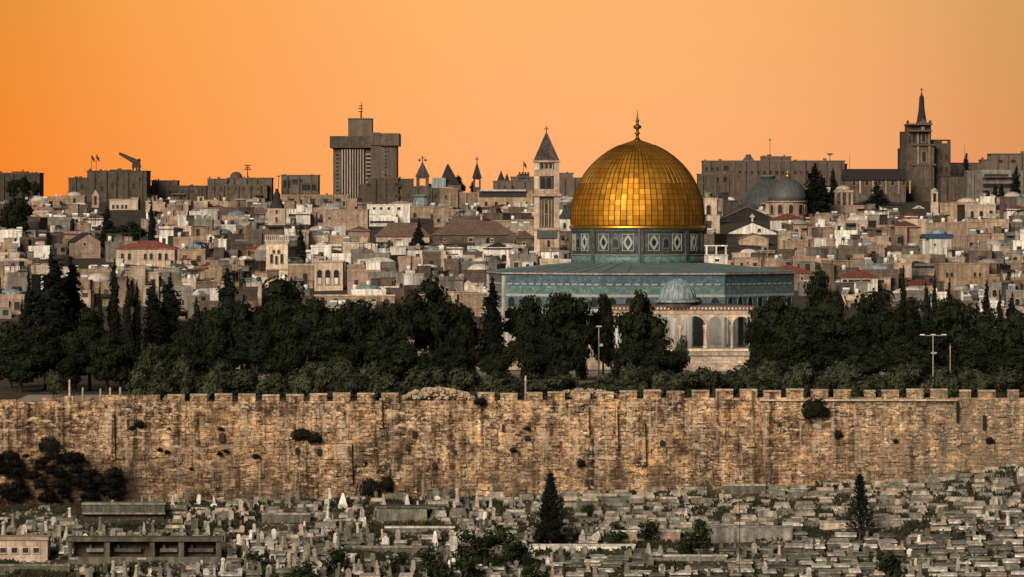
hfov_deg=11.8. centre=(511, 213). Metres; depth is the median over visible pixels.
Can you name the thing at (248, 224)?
house
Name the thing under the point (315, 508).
gravestone
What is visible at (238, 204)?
house
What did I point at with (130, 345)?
pine tree
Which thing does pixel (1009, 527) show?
box tomb
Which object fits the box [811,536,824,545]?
box tomb
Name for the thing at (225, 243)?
house
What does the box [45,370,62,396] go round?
olive shrub
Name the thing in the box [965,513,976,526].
box tomb
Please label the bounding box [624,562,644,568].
box tomb
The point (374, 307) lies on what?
house
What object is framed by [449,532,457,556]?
pillar
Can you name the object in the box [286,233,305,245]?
house
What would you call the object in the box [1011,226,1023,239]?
house
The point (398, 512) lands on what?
slab tomb
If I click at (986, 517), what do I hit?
box tomb
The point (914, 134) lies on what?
window
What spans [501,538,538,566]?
leafy bush
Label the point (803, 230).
house
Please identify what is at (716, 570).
box tomb
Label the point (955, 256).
house
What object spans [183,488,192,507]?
gravestone
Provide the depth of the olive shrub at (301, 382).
680.74 m
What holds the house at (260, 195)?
on the ground
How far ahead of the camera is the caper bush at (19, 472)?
655.52 m
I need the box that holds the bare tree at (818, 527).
[808,522,821,550]
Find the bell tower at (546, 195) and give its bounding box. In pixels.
[532,126,560,257]
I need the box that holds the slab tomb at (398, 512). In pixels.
[374,505,429,520]
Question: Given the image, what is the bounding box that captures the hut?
[0,535,51,561]
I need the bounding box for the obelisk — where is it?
[338,493,347,508]
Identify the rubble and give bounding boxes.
[0,473,1023,576]
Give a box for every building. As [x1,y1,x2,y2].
[0,170,43,200]
[68,168,150,201]
[109,197,140,209]
[151,179,206,200]
[207,172,273,200]
[281,174,320,194]
[281,193,349,205]
[288,264,313,287]
[314,260,344,290]
[322,209,369,229]
[359,175,439,203]
[367,204,410,225]
[411,194,429,217]
[439,187,477,206]
[478,190,532,207]
[492,171,533,200]
[559,172,581,196]
[559,202,571,230]
[696,171,740,203]
[701,154,847,200]
[703,198,717,214]
[704,245,727,264]
[732,257,760,267]
[853,200,901,206]
[920,228,953,256]
[934,263,996,290]
[938,176,963,202]
[951,151,1023,175]
[963,169,1023,201]
[964,204,999,218]
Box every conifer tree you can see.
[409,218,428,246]
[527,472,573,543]
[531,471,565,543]
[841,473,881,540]
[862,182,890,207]
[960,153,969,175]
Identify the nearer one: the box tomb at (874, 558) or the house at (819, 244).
the box tomb at (874, 558)
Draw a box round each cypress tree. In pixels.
[18,297,26,328]
[23,267,33,346]
[26,249,78,374]
[62,256,90,355]
[97,279,103,328]
[101,205,110,250]
[105,257,121,336]
[120,274,132,341]
[131,280,143,360]
[141,278,168,362]
[146,200,156,240]
[159,277,187,346]
[189,297,201,324]
[216,265,238,366]
[295,226,306,261]
[476,273,507,377]
[803,161,827,215]
[812,174,832,212]
[828,169,838,204]
[899,265,906,306]
[920,281,933,334]
[930,271,938,331]
[946,274,952,301]
[980,279,992,313]
[992,184,998,196]
[996,287,1003,318]
[997,183,1004,196]
[1003,291,1016,319]
[1009,166,1020,193]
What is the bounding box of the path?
[16,395,166,400]
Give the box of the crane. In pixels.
[119,152,140,170]
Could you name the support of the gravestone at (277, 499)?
on the ground
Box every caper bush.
[0,464,13,474]
[0,467,10,474]
[0,483,10,495]
[1,450,15,461]
[1,491,12,498]
[5,494,17,501]
[7,458,22,467]
[8,481,22,491]
[9,452,19,457]
[9,466,24,476]
[11,478,25,486]
[13,485,29,496]
[26,470,38,479]
[30,471,40,478]
[33,462,46,470]
[33,479,47,489]
[35,456,50,464]
[37,491,54,502]
[38,436,60,453]
[45,448,62,461]
[46,469,55,473]
[46,490,56,495]
[50,479,65,488]
[54,466,64,474]
[54,469,67,477]
[57,489,65,494]
[60,492,69,498]
[62,456,73,464]
[63,451,74,460]
[68,464,83,474]
[68,475,82,486]
[70,451,85,462]
[79,470,93,478]
[79,477,94,487]
[80,497,95,503]
[81,490,96,499]
[83,484,94,490]
[88,469,99,474]
[91,473,104,485]
[101,477,112,485]
[102,488,120,498]
[104,466,122,477]
[107,481,122,488]
[109,476,121,483]
[134,420,144,427]
[252,453,260,458]
[291,427,309,439]
[306,431,322,443]
[359,477,379,496]
[378,475,393,491]
[473,397,487,405]
[576,459,585,466]
[800,397,829,420]
[834,430,842,438]
[985,437,994,443]
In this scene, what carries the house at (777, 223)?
on the ground
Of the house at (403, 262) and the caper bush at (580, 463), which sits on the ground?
the house at (403, 262)
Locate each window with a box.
[0,547,6,553]
[11,547,17,553]
[13,301,19,310]
[22,547,28,553]
[33,547,39,553]
[103,288,109,293]
[196,255,201,262]
[270,254,272,263]
[280,254,283,263]
[282,179,290,186]
[290,178,303,183]
[300,182,317,190]
[302,272,307,285]
[310,198,315,203]
[316,269,322,284]
[324,269,330,284]
[333,269,339,284]
[354,279,358,285]
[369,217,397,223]
[383,298,390,305]
[394,182,400,186]
[501,254,506,261]
[507,296,515,306]
[513,261,518,267]
[535,296,542,307]
[540,177,545,188]
[545,203,547,213]
[546,177,551,188]
[590,297,598,307]
[608,297,616,304]
[624,297,632,303]
[691,316,704,346]
[706,205,710,214]
[710,297,719,302]
[714,258,719,262]
[727,296,733,303]
[737,296,743,304]
[737,317,744,345]
[747,296,753,305]
[752,262,757,266]
[757,296,762,306]
[770,204,773,213]
[777,204,782,213]
[786,295,792,305]
[788,204,793,213]
[798,204,802,213]
[861,278,871,282]
[891,277,895,285]
[898,267,904,277]
[912,133,915,142]
[921,132,925,142]
[921,150,926,161]
[981,170,1011,176]
[981,181,998,187]
[992,289,997,297]
[999,181,1012,187]
[1014,298,1020,304]
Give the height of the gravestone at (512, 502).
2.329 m
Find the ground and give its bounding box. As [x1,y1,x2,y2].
[0,200,1023,576]
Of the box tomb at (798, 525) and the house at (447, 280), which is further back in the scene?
the house at (447, 280)
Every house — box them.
[0,200,7,213]
[0,227,25,246]
[0,238,20,251]
[0,251,25,259]
[0,253,31,276]
[0,288,24,318]
[1,261,24,287]
[3,266,40,301]
[4,267,23,288]
[15,230,49,252]
[16,194,52,209]
[23,251,47,263]
[27,214,47,230]
[27,263,39,274]
[28,239,56,259]
[31,263,49,289]
[32,209,51,216]
[38,229,51,238]
[44,204,54,211]
[45,194,75,206]
[46,213,74,230]
[48,231,66,254]
[49,225,69,245]
[52,207,67,216]
[59,263,78,282]
[62,192,86,203]
[62,204,79,218]
[63,230,92,252]
[68,232,101,257]
[69,216,93,232]
[71,203,87,206]
[72,207,89,222]
[76,272,111,307]
[77,265,109,278]
[82,214,109,235]
[90,209,110,218]
[92,277,132,306]
[105,233,137,261]
[109,259,125,275]
[110,267,153,279]
[114,241,178,266]
[125,265,158,305]
[141,211,166,231]
[145,195,157,210]
[146,199,169,218]
[147,217,164,241]
[152,260,204,273]
[159,226,183,245]
[159,268,191,280]
[159,273,167,301]
[160,207,174,224]
[160,283,196,318]
[167,201,191,215]
[167,205,188,225]
[168,194,192,204]
[171,270,210,284]
[173,231,196,259]
[174,215,206,235]
[177,240,212,266]
[180,259,197,268]
[182,271,217,288]
[184,288,209,318]
[189,207,218,219]
[189,227,220,242]
[194,197,209,208]
[194,214,213,229]
[194,263,209,270]
[197,260,237,285]
[199,288,220,311]
[203,243,226,263]
[204,215,221,223]
[205,198,218,205]
[207,235,254,249]
[214,195,229,206]
[214,220,241,232]
[217,229,244,238]
[218,239,242,257]
[219,199,254,219]
[219,272,243,287]
[221,211,251,223]
[221,279,257,311]
[228,253,265,270]
[229,199,262,206]
[229,260,243,269]
[234,215,253,232]
[234,259,264,276]
[236,239,250,242]
[240,246,257,257]
[240,276,262,305]
[241,266,261,281]
[242,219,266,239]
[248,222,276,243]
[251,194,271,202]
[251,202,270,208]
[253,198,267,203]
[253,239,297,256]
[254,207,266,218]
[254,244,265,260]
[255,271,280,279]
[262,270,287,302]
[278,223,301,239]
[284,201,303,218]
[286,210,295,222]
[286,218,294,228]
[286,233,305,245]
[287,278,311,305]
[289,255,311,263]
[292,204,317,226]
[295,211,311,229]
[296,224,310,249]
[303,202,320,211]
[305,249,341,262]
[309,225,331,232]
[309,242,341,250]
[310,231,329,249]
[311,243,332,263]
[313,228,332,235]
[314,205,346,225]
[318,200,340,205]
[325,300,344,313]
[328,225,355,250]
[332,253,350,270]
[341,198,362,208]
[342,237,367,252]
[347,226,371,242]
[347,257,365,269]
[347,261,381,293]
[351,243,375,263]
[351,281,386,317]
[356,201,371,208]
[363,254,396,270]
[363,298,379,312]
[365,243,386,252]
[366,277,400,288]
[368,271,404,287]
[370,246,404,270]
[374,223,430,242]
[385,273,427,306]
[387,240,424,252]
[389,198,411,205]
[390,245,421,263]
[398,251,421,273]
[405,262,414,273]
[415,263,442,278]
[419,245,445,254]
[422,249,440,266]
[426,240,449,254]
[426,270,462,305]
[428,203,454,218]
[431,221,516,244]
[431,272,466,290]
[433,203,447,221]
[434,208,453,226]
[440,255,474,268]
[443,255,467,272]
[445,245,464,254]
[452,209,480,220]
[454,205,478,214]
[459,289,478,305]
[461,255,505,273]
[461,262,491,290]
[463,249,482,258]
[465,203,486,215]
[467,238,489,249]
[472,277,486,292]
[476,239,524,256]
[480,204,513,219]
[483,205,509,220]
[483,242,512,267]
[488,202,524,212]
[492,213,533,227]
[507,221,529,240]
[510,248,540,267]
[513,201,533,211]
[514,230,533,245]
[519,242,533,250]
[521,209,533,218]
[529,226,533,241]
[539,250,567,264]
[541,246,570,257]
[559,195,571,199]
[559,195,572,210]
[559,230,565,244]
[559,251,570,262]
[560,231,570,250]
[702,192,721,212]
[704,221,715,233]
[704,225,726,251]
[705,213,719,233]
[717,192,738,216]
[727,249,766,267]
[736,233,769,245]
[753,203,768,214]
[756,246,774,257]
[758,251,783,268]
[768,213,803,230]
[773,265,811,290]
[777,229,800,250]
[777,249,794,265]
[782,219,812,229]
[783,233,806,255]
[792,248,820,275]
[793,226,814,246]
[795,273,811,295]
[804,238,835,259]
[807,199,832,213]
[807,207,811,216]
[808,215,839,226]
[808,222,835,235]
[808,228,835,246]
[810,211,839,221]
[811,219,832,237]
[815,249,834,270]
[821,254,866,272]
[821,261,850,291]
[833,205,868,221]
[834,223,859,247]
[836,213,855,219]
[836,239,867,259]
[837,213,876,237]
[838,269,879,290]
[839,235,862,245]
[840,282,854,306]
[850,257,892,268]
[853,281,875,306]
[855,241,882,263]
[860,230,890,256]
[862,264,898,289]
[863,227,880,236]
[865,204,875,212]
[868,214,887,226]
[871,206,892,217]
[876,248,920,268]
[881,218,899,244]
[884,243,918,256]
[889,208,899,217]
[889,221,920,247]
[891,261,934,282]
[891,287,930,306]
[892,212,924,222]
[892,257,911,288]
[896,246,929,262]
[900,216,926,238]
[900,284,924,310]
[905,278,932,291]
[919,213,943,222]
[925,215,959,234]
[926,213,950,221]
[930,254,945,262]
[930,281,946,306]
[940,203,964,220]
[943,199,957,202]
[945,248,964,262]
[945,282,978,300]
[949,216,985,234]
[951,229,989,252]
[952,196,979,203]
[960,291,982,309]
[965,284,984,300]
[968,241,992,262]
[974,239,1008,255]
[976,295,1003,327]
[977,259,1010,273]
[980,191,996,213]
[980,230,993,233]
[985,217,1008,231]
[985,228,1007,233]
[988,281,1023,305]
[990,191,1003,213]
[990,226,1003,241]
[991,244,1002,258]
[992,270,1023,289]
[995,259,1005,264]
[999,192,1023,218]
[1001,253,1023,272]
[1002,205,1023,218]
[1002,232,1020,250]
[1002,250,1023,268]
[1002,276,1020,289]
[1003,305,1023,318]
[1009,209,1023,221]
[1009,219,1023,231]
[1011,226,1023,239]
[1013,235,1023,249]
[1014,224,1023,239]
[1016,197,1023,206]
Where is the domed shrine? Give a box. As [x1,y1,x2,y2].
[487,110,796,347]
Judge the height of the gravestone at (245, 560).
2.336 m
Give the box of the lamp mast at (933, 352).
[920,334,945,382]
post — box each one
[68,379,70,395]
[99,388,101,400]
[524,376,526,398]
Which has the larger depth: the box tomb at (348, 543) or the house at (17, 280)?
the house at (17, 280)
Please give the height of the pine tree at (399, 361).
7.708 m
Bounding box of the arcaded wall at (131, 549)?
[66,536,223,563]
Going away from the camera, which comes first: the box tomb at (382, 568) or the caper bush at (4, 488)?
the box tomb at (382, 568)
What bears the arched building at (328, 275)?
on the ground
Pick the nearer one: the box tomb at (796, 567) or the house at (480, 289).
the box tomb at (796, 567)
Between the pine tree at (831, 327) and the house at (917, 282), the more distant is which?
the house at (917, 282)
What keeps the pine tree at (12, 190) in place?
on the ground
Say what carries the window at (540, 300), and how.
in the domed shrine
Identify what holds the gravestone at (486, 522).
on the ground
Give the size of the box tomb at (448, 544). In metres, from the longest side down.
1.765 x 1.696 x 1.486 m
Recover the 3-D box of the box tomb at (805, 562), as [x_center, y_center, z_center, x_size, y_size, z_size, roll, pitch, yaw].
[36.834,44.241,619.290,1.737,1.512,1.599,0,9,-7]
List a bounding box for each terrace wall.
[0,564,70,573]
[81,502,166,520]
[261,512,310,522]
[352,545,428,552]
[384,526,454,532]
[532,544,635,551]
[612,529,680,542]
[662,554,727,560]
[710,525,792,542]
[724,484,765,493]
[818,520,865,529]
[870,518,928,527]
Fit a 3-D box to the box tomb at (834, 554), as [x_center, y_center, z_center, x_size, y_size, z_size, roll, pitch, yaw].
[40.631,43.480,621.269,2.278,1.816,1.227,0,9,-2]
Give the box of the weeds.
[0,465,1023,576]
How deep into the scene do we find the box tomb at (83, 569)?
614.69 m
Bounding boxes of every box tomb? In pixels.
[51,537,62,545]
[51,543,60,551]
[58,545,72,555]
[74,566,86,573]
[80,566,94,576]
[110,560,129,576]
[139,526,159,535]
[148,567,158,573]
[157,562,171,576]
[181,569,195,576]
[186,560,204,572]
[203,568,217,576]
[207,565,217,572]
[221,567,243,576]
[224,549,235,556]
[225,558,241,566]
[226,539,236,551]
[227,547,236,557]
[230,562,249,574]
[241,530,253,540]
[241,549,253,563]
[246,561,261,576]
[250,533,271,545]
[251,546,265,554]
[254,555,275,569]
[265,536,277,548]
[269,551,286,559]
[269,554,287,567]
[276,568,294,573]
[278,543,296,556]
[280,536,301,548]
[287,559,305,572]
[291,556,314,565]
[296,537,306,551]
[298,541,309,554]
[301,537,318,544]
[315,526,325,541]
[315,543,325,550]
[317,551,329,559]
[325,540,331,550]
[335,529,352,543]
[342,547,357,560]
[343,534,361,547]
[348,563,356,569]
[351,563,364,575]
[352,533,371,541]
[359,566,380,576]
[364,552,374,566]
[379,561,388,572]
[382,556,389,565]
[394,540,407,544]
[394,560,416,572]
[399,573,413,576]
[408,555,421,568]
[411,535,422,544]
[417,530,441,542]
[443,550,461,564]
[445,542,458,550]
[446,561,463,576]
[450,557,458,567]
[461,539,470,549]
[478,566,500,576]
[482,563,493,571]
[483,562,505,572]
[490,548,507,561]
[494,544,505,554]
[500,563,513,570]
[513,533,524,538]
[513,560,524,573]
[523,531,533,542]
[530,551,548,561]
[535,562,545,573]
[545,557,563,568]
[550,565,563,576]
[552,530,572,542]
[559,553,579,566]
[566,572,584,576]
[570,546,587,561]
[571,562,583,568]
[576,563,590,573]
[579,532,598,543]
[581,530,600,542]
[584,523,594,535]
[584,559,604,565]
[589,554,606,560]
[592,565,608,576]
[598,568,614,575]
[600,561,621,569]
[607,551,629,564]
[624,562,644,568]
[624,566,641,576]
[627,548,642,561]
[630,570,651,576]
[632,553,648,564]
[645,543,663,560]
[650,565,664,576]
[659,564,670,576]
[666,548,688,553]
[669,565,690,576]
[679,570,697,575]
[692,566,712,573]
[693,547,714,553]
[704,568,722,573]
[706,567,727,576]
[719,539,736,554]
[727,558,743,564]
[729,566,751,571]
[729,567,742,576]
[736,545,746,558]
[736,554,752,565]
[737,569,754,576]
[752,559,760,564]
[757,562,772,568]
[758,574,769,576]
[759,546,777,554]
[762,561,776,575]
[763,545,781,559]
[767,550,785,563]
[767,564,783,572]
[768,544,778,551]
[775,555,795,568]
[782,518,802,530]
[784,548,802,554]
[784,572,797,576]
[785,543,806,550]
[785,570,800,572]
[788,555,811,564]
[788,566,806,571]
[791,540,802,542]
[792,531,807,539]
[797,551,818,558]
[799,560,813,565]
[799,567,811,576]
[802,537,819,542]
[804,544,825,553]
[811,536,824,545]
[811,556,830,571]
[816,558,836,565]
[818,569,840,576]
[818,574,831,576]
[827,540,849,549]
[827,552,845,558]
[829,538,847,539]
[833,563,849,572]
[835,532,856,539]
[839,556,856,565]
[840,543,859,551]
[846,572,857,576]
[847,546,868,560]
[848,564,860,576]
[849,543,858,551]
[851,559,875,572]
[862,543,875,554]
[864,531,879,543]
[868,544,877,549]
[873,552,878,564]
[873,572,884,576]
[874,567,891,576]
[877,539,897,545]
[879,541,891,549]
[882,533,894,538]
[882,540,905,553]
[884,551,900,558]
[893,562,905,575]
[898,537,911,550]
[900,566,914,576]
[907,548,923,559]
[908,534,922,537]
[908,560,918,575]
[909,544,926,553]
[911,549,933,563]
[912,536,929,543]
[913,558,933,571]
[914,535,935,547]
[925,527,943,540]
[928,566,947,576]
[929,516,946,530]
[929,544,943,551]
[930,534,951,543]
[931,549,947,559]
[934,562,955,570]
[939,527,950,533]
[940,572,956,576]
[943,506,963,517]
[947,519,961,528]
[947,539,964,552]
[950,540,967,547]
[950,554,960,564]
[952,547,966,558]
[955,513,972,521]
[955,558,973,575]
[958,526,972,531]
[959,554,970,566]
[963,523,977,534]
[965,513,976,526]
[965,528,975,540]
[965,563,981,576]
[966,556,989,564]
[967,535,982,551]
[970,548,987,555]
[973,535,985,545]
[974,562,998,570]
[975,506,985,519]
[983,510,999,522]
[983,540,1000,549]
[984,518,997,533]
[986,572,1006,576]
[989,513,1010,527]
[989,566,1004,571]
[992,531,1011,534]
[992,533,1014,542]
[992,541,1011,554]
[993,546,1006,561]
[1001,503,1021,516]
[1002,559,1020,569]
[1003,539,1022,549]
[1004,517,1014,532]
[1006,512,1023,522]
[1011,571,1023,576]
[1013,547,1023,553]
[1014,520,1023,535]
[1015,554,1023,560]
[1017,513,1023,526]
[1017,527,1023,541]
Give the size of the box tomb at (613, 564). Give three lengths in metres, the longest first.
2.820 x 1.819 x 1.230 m
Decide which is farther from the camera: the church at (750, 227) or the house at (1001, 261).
the church at (750, 227)
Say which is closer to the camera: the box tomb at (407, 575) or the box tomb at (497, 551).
the box tomb at (407, 575)
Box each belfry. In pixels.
[92,190,99,207]
[415,155,429,194]
[472,163,481,191]
[832,185,853,215]
[930,188,937,212]
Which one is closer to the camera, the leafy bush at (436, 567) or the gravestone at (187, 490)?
the leafy bush at (436, 567)
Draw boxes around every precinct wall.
[314,294,395,315]
[463,293,486,316]
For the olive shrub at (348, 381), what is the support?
on the ground
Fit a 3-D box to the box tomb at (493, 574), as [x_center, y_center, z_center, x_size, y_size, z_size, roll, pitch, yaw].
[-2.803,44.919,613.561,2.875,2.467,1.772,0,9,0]
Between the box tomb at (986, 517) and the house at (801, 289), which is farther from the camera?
the house at (801, 289)
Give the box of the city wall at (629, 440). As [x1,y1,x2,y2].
[0,388,1023,505]
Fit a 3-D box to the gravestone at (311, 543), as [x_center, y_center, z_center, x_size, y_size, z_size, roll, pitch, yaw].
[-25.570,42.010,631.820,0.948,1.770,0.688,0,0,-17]
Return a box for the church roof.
[432,164,460,190]
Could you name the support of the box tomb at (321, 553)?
on the ground
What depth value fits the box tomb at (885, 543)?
624.16 m
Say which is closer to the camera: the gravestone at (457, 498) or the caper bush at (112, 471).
the gravestone at (457, 498)
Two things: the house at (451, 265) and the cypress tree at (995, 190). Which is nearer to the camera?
the house at (451, 265)
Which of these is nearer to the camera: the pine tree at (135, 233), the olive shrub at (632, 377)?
the olive shrub at (632, 377)
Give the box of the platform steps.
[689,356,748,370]
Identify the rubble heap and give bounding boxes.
[400,386,475,400]
[547,388,619,399]
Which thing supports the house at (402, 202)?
on the ground
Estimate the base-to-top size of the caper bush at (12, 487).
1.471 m
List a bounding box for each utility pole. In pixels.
[596,326,602,376]
[739,494,739,576]
[949,343,950,370]
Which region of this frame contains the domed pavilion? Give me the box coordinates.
[611,273,754,350]
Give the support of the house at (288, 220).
on the ground
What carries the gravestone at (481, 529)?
on the ground
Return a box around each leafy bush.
[244,550,271,566]
[281,560,317,576]
[320,547,348,571]
[384,552,409,572]
[416,548,453,576]
[450,525,515,567]
[454,557,486,576]
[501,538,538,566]
[517,561,544,576]
[580,503,594,513]
[607,522,628,543]
[636,519,660,541]
[673,519,712,553]
[874,550,907,576]
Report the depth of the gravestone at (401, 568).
615.07 m
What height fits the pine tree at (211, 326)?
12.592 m
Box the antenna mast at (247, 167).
[244,164,250,177]
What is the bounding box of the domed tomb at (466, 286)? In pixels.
[463,281,470,291]
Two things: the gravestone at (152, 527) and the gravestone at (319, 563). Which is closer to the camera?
the gravestone at (319, 563)
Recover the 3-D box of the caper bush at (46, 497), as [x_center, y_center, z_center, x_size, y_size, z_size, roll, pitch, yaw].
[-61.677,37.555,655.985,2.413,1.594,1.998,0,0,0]
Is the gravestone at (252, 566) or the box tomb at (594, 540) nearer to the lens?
the gravestone at (252, 566)
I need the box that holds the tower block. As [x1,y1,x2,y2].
[330,102,400,197]
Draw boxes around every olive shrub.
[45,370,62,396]
[125,365,158,394]
[134,342,160,370]
[142,377,177,399]
[150,360,168,379]
[160,369,203,400]
[172,354,195,375]
[198,367,229,400]
[213,359,232,375]
[225,367,260,398]
[254,372,287,399]
[286,367,314,396]
[300,360,337,392]
[328,355,354,387]
[334,369,361,397]
[338,371,373,396]
[358,359,383,379]
[366,372,399,399]
[398,378,411,399]
[404,366,452,399]
[445,366,480,397]
[475,373,498,394]
[493,373,527,399]
[519,373,551,396]
[543,374,578,390]
[575,381,591,398]
[588,373,629,398]
[619,362,649,397]
[647,369,672,396]
[656,370,699,396]
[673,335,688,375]
[692,365,723,395]
[719,364,752,396]
[741,369,767,395]
[752,359,780,394]
[755,367,783,389]
[781,361,813,396]
[804,374,828,396]
[818,360,846,396]
[832,361,861,396]
[854,374,886,396]
[881,360,921,396]
[915,375,939,396]
[929,366,963,396]
[957,366,981,394]
[964,373,998,395]
[993,367,1023,394]
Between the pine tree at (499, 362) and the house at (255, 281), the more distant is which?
the house at (255, 281)
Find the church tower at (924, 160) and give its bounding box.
[898,88,950,201]
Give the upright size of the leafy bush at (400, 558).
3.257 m
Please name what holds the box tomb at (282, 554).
on the ground
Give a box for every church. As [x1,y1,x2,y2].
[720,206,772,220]
[726,214,777,233]
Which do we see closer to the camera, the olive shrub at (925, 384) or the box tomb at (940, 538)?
the box tomb at (940, 538)
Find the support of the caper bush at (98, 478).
on the ground
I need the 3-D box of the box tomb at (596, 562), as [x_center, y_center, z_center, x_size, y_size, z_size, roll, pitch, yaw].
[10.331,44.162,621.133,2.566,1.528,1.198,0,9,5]
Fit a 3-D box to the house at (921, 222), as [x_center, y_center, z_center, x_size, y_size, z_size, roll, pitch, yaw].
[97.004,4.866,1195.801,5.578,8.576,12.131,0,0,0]
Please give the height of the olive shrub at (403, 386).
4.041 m
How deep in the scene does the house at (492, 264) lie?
1003.17 m
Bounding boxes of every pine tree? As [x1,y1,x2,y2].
[0,197,34,233]
[0,320,28,388]
[0,342,53,391]
[5,180,19,199]
[15,176,31,197]
[21,324,63,389]
[30,181,39,195]
[53,347,90,391]
[59,306,116,389]
[83,342,134,391]
[97,220,118,247]
[112,333,140,388]
[117,221,146,240]
[157,331,180,371]
[172,321,205,376]
[187,307,236,366]
[194,341,245,377]
[221,299,268,367]
[230,327,276,387]
[246,274,307,352]
[260,347,311,391]
[271,320,331,373]
[292,297,348,360]
[311,326,338,348]
[311,342,366,382]
[334,299,384,364]
[358,331,399,365]
[371,302,415,352]
[377,342,438,382]
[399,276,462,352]
[411,347,472,387]
[440,303,480,369]
[446,332,486,370]
[456,176,465,191]
[476,342,515,377]
[503,294,556,367]
[505,331,547,378]
[540,336,578,378]
[543,291,597,373]
[572,342,592,386]
[588,293,617,372]
[608,342,663,380]
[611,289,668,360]
[639,336,691,373]
[742,321,770,359]
[742,341,797,373]
[744,295,814,344]
[779,326,823,363]
[797,342,844,377]
[799,297,862,353]
[801,269,847,317]
[836,320,882,372]
[838,347,889,379]
[849,287,900,374]
[866,334,922,372]
[887,347,948,381]
[890,296,930,346]
[917,331,959,387]
[928,297,979,352]
[945,347,1003,382]
[961,311,1014,351]
[980,342,1012,388]
[986,347,1023,384]
[992,309,1023,350]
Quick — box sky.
[0,0,1023,196]
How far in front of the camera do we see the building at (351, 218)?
1260.00 m
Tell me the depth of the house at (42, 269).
997.14 m
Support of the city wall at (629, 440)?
on the ground
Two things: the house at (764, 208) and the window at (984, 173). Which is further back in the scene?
the window at (984, 173)
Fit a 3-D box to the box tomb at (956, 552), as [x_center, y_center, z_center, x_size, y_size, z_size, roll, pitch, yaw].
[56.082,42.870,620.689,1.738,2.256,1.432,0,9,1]
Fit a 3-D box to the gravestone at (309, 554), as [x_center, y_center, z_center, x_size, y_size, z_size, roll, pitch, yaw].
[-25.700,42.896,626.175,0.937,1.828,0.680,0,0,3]
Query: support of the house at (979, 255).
on the ground
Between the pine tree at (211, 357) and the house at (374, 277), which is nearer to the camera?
the pine tree at (211, 357)
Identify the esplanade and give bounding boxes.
[258,371,885,383]
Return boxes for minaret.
[265,189,289,280]
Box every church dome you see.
[739,175,778,210]
[767,171,807,218]
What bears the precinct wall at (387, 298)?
on the ground
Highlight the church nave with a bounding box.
[841,169,910,202]
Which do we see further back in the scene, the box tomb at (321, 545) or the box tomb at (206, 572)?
the box tomb at (321, 545)
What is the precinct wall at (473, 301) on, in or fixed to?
on the ground
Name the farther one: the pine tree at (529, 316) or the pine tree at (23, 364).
the pine tree at (529, 316)
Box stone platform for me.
[236,337,750,369]
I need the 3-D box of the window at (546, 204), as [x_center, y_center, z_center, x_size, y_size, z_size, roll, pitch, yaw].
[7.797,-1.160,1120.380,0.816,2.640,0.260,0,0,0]
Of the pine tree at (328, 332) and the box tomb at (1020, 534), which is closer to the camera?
the box tomb at (1020, 534)
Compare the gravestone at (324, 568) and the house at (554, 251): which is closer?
the gravestone at (324, 568)
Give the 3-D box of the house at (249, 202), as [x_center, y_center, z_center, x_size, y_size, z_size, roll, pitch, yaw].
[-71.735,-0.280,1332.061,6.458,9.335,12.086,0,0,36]
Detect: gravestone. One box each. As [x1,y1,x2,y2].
[1,521,5,534]
[9,514,16,528]
[21,524,27,534]
[30,520,38,532]
[38,528,44,534]
[44,521,47,532]
[49,517,56,527]
[54,525,61,538]
[62,527,67,541]
[85,568,92,576]
[90,527,94,535]
[94,516,102,534]
[101,524,107,535]
[103,562,110,574]
[121,564,129,576]
[127,530,133,535]
[134,564,138,576]
[137,561,143,573]
[146,568,151,575]
[151,522,154,531]
[157,566,162,576]
[166,568,171,576]
[174,494,178,502]
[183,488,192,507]
[186,512,191,520]
[189,518,199,531]
[193,494,202,506]
[195,562,202,575]
[202,521,209,529]
[205,508,210,518]
[209,511,215,520]
[210,497,217,505]
[218,558,226,575]
[220,510,226,520]
[221,531,227,542]
[225,561,231,571]
[228,510,235,523]
[236,500,243,512]
[236,534,240,545]
[239,525,244,532]
[241,539,245,547]
[243,555,249,566]
[248,501,253,511]
[250,563,254,569]
[254,529,261,545]
[259,531,263,538]
[264,564,271,575]
[266,538,273,550]
[266,567,269,576]
[271,529,277,540]
[272,559,279,573]
[273,491,281,502]
[278,531,283,544]
[282,489,290,502]
[282,536,289,548]
[284,492,291,505]
[286,553,291,561]
[287,522,293,531]
[292,490,300,502]
[297,523,304,535]
[301,545,309,562]
[307,546,312,557]
[310,536,315,547]
[311,503,319,513]
[312,548,319,562]
[316,561,322,572]
[320,566,326,576]
[323,498,331,508]
[323,507,330,521]
[324,525,330,538]
[327,488,335,502]
[331,533,336,545]
[335,568,338,576]
[336,533,341,546]
[337,562,342,576]
[339,519,343,531]
[344,526,348,535]
[346,508,355,520]
[346,568,350,576]
[350,553,354,562]
[356,522,359,532]
[358,509,363,520]
[360,517,366,531]
[365,524,369,532]
[367,533,373,544]
[370,555,375,566]
[372,533,377,543]
[381,494,385,504]
[382,536,389,544]
[387,566,391,576]
[393,529,399,543]
[400,565,403,572]
[405,494,410,504]
[419,486,424,499]
[423,568,428,576]
[425,491,433,502]
[430,531,438,546]
[432,488,439,499]
[437,546,443,556]
[441,487,449,499]
[452,488,462,506]
[461,522,465,528]
[463,493,469,500]
[472,492,481,510]
[476,509,484,519]
[477,519,484,533]
[482,511,487,519]
[483,518,488,527]
[485,497,492,511]
[490,507,495,518]
[509,496,515,508]
[517,495,525,505]
[550,552,553,561]
[554,546,565,561]
[574,499,582,511]
[606,518,614,533]
[646,556,653,568]
[684,494,689,504]
[719,493,725,502]
[749,543,758,555]
[898,497,904,505]
[915,560,923,576]
[1017,467,1023,478]
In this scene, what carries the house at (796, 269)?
on the ground
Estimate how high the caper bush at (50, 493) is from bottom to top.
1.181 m
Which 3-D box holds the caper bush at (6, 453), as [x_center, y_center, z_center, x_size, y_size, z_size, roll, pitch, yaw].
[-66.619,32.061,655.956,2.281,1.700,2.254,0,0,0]
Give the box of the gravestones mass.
[0,462,1023,540]

